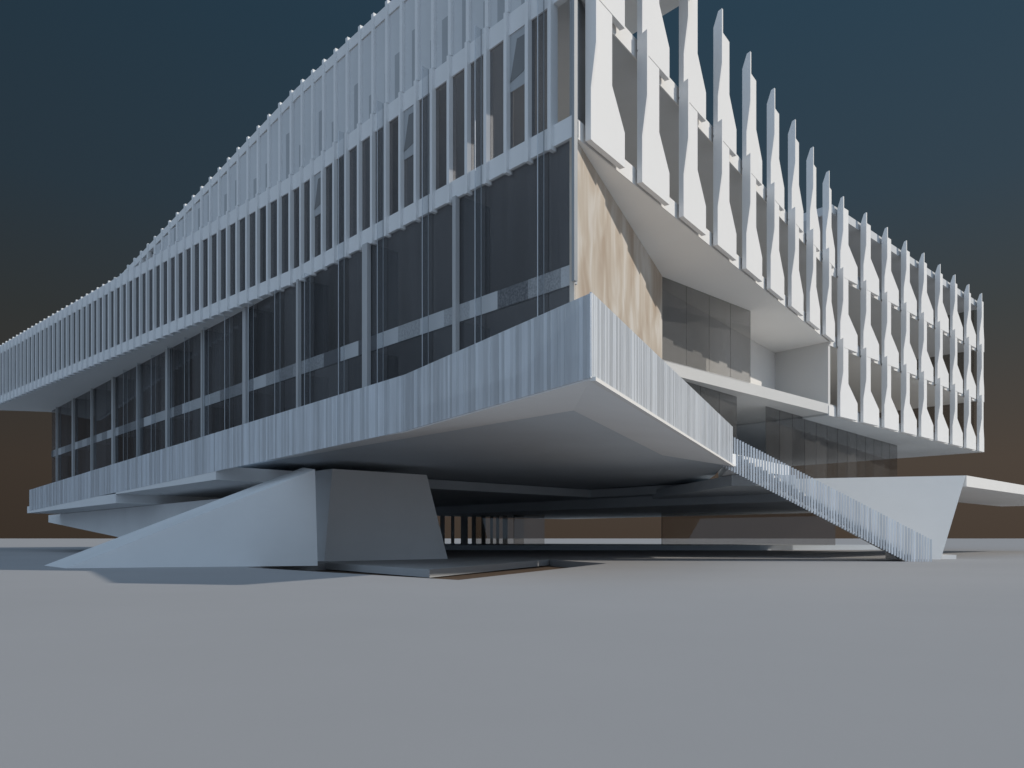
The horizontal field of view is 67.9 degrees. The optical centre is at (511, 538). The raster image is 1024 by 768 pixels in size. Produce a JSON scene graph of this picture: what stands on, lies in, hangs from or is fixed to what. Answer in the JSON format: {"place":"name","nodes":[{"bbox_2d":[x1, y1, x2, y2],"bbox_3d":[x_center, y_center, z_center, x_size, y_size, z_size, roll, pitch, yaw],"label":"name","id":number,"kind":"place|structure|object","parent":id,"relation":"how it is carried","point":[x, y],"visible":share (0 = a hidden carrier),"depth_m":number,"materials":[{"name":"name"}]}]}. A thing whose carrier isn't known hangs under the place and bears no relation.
{"place":"outdoors","nodes":[
{"label":"outdoors","id":0,"kind":"place"},
{"bbox_2d":[316,566,566,579],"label":"soil","id":1,"kind":"structure","parent":0,"point":[494,573],"depth_m":21.79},
{"bbox_2d":[321,556,550,577],"bbox_3d":[-2.395,0.878,25.700,7.710,0.204,13.600,0,0,0],"label":"paving pad","id":2,"kind":"object","parent":1,"relation":"on","point":[430,568],"visible":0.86,"depth_m":22.88,"materials":[{"name":"concrete"}]},
{"bbox_2d":[315,469,447,560],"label":"trapezoid pier","id":3,"kind":"structure","parent":2,"relation":"on","point":[365,515],"depth_m":26.67,"materials":[{"name":"concrete"}]},
{"bbox_2d":[0,0,983,498],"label":"exhibition building","id":4,"kind":"structure","parent":3,"relation":"on","point":[392,188],"depth_m":24.58,"materials":[{"name":"paint"}]},
{"bbox_2d":[27,377,733,513],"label":"terrace","id":5,"kind":"structure","parent":4,"relation":"attached to","point":[599,401],"depth_m":18.67,"materials":[{"name":"concrete"}]},
{"bbox_2d":[29,375,404,510],"bbox_3d":[-15.728,-2.661,31.401,0.038,2.001,39.382,0,0,-43],"label":"slatted balustrade","id":6,"kind":"object","parent":5,"relation":"on","point":[375,410],"visible":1,"depth_m":22.50,"materials":[{"name":"white metal"}]},
{"bbox_2d":[405,293,591,430],"bbox_3d":[-0.598,-3.031,14.168,0.030,1.261,6.673,0,0,-32],"label":"slatted balustrade","id":7,"kind":"object","parent":5,"relation":"on","point":[549,350],"visible":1,"depth_m":13.32,"materials":[{"name":"white metal"}]},
{"bbox_2d":[590,292,732,463],"bbox_3d":[4.224,-3.052,18.219,0.038,1.264,15.038,0,0,24],"label":"slatted balustrade","id":8,"kind":"object","parent":5,"relation":"on","point":[626,360],"visible":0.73,"depth_m":14.56,"materials":[{"name":"white metal"}]},
{"bbox_2d":[428,479,682,506],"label":"slab","id":9,"kind":"structure","parent":4,"relation":"attached to","point":[451,493],"depth_m":38.63,"materials":[{"name":"concrete"}]},
{"bbox_2d":[435,494,810,518],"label":"ceiling slab","id":10,"kind":"structure","parent":4,"relation":"attached to","point":[631,507],"depth_m":44.41,"materials":[{"name":"concrete"}]},
{"bbox_2d":[958,475,1023,505],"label":"side slab","id":11,"kind":"structure","parent":4,"relation":"attached to","point":[977,490],"depth_m":33.61,"materials":[{"name":"white concrete"}]},
{"bbox_2d":[0,539,1023,767],"bbox_3d":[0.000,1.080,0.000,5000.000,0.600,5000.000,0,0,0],"label":"ground","id":12,"kind":"structure","parent":0,"point":[730,659],"depth_m":4.77,"materials":[{"name":"grey concrete"}]},
{"bbox_2d":[48,499,217,536],"bbox_3d":[-18.512,-0.378,38.585,2.180,2.275,32.601,0,0,-43],"label":"stair flank","id":13,"kind":"object","parent":12,"relation":"on","point":[119,522],"visible":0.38,"depth_m":38.06,"materials":[{"name":"concrete"}]},
{"bbox_2d":[44,468,317,567],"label":"ramp buttress","id":14,"kind":"structure","parent":12,"relation":"on","point":[271,522],"depth_m":21.01,"materials":[{"name":"concrete"}]},
{"bbox_2d":[444,544,880,549],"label":"lobby plinth","id":15,"kind":"structure","parent":12,"relation":"on","point":[654,547],"depth_m":49.84,"materials":[{"name":"concrete"}]},
{"bbox_2d":[440,516,445,543],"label":"post","id":16,"kind":"object","parent":15,"relation":"on","point":[442,523],"visible":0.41,"depth_m":55.00,"materials":[{"name":"black metal"}]},
{"bbox_2d":[450,516,454,543],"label":"post","id":17,"kind":"object","parent":15,"relation":"on","point":[452,529],"visible":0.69,"depth_m":55.30,"materials":[{"name":"black metal"}]},
{"bbox_2d":[460,516,468,543],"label":"post","id":18,"kind":"object","parent":15,"relation":"on","point":[464,529],"visible":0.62,"depth_m":55.60,"materials":[{"name":"black metal"}]},
{"bbox_2d":[471,516,476,543],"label":"post","id":19,"kind":"object","parent":15,"relation":"on","point":[473,529],"visible":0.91,"depth_m":55.00,"materials":[{"name":"black metal"}]},
{"bbox_2d":[481,516,485,543],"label":"post","id":20,"kind":"object","parent":15,"relation":"on","point":[483,529],"visible":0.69,"depth_m":55.30,"materials":[{"name":"black metal"}]},
{"bbox_2d":[489,516,493,543],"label":"post","id":21,"kind":"object","parent":15,"relation":"on","point":[491,529],"visible":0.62,"depth_m":55.60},
{"bbox_2d":[496,516,499,543],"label":"post","id":22,"kind":"object","parent":15,"relation":"on","point":[497,529],"visible":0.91,"depth_m":55.00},
{"bbox_2d":[502,516,507,543],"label":"post","id":23,"kind":"object","parent":15,"relation":"on","point":[505,529],"visible":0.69,"depth_m":55.30,"materials":[{"name":"black metal"}]},
{"bbox_2d":[544,515,544,544],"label":"glass screen","id":24,"kind":"object","parent":15,"relation":"on","point":[544,529],"visible":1,"depth_m":52.60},
{"bbox_2d":[738,456,907,559],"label":"staircase","id":25,"kind":"structure","parent":12,"relation":"on","point":[824,510],"depth_m":25.51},
{"bbox_2d":[720,438,931,561],"bbox_3d":[10.504,-1.415,25.435,7.090,4.390,0.030,0,0,0],"label":"stair railing","id":26,"kind":"object","parent":12,"relation":"on","point":[853,511],"visible":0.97,"depth_m":25.42,"materials":[{"name":"white metal"}]},
{"bbox_2d":[774,475,965,558],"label":"flank wall","id":27,"kind":"structure","parent":12,"relation":"on","point":[926,506],"depth_m":29.14,"materials":[{"name":"white concrete"}]},
{"bbox_2d":[885,552,955,558],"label":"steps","id":28,"kind":"structure","parent":12,"relation":"on","point":[944,556],"depth_m":28.30,"materials":[{"name":"white concrete"}]},
{"bbox_2d":[0,0,1023,538],"label":"sky","id":29,"kind":"structure","parent":0,"point":[114,114],"materials":[{"name":"blue"}]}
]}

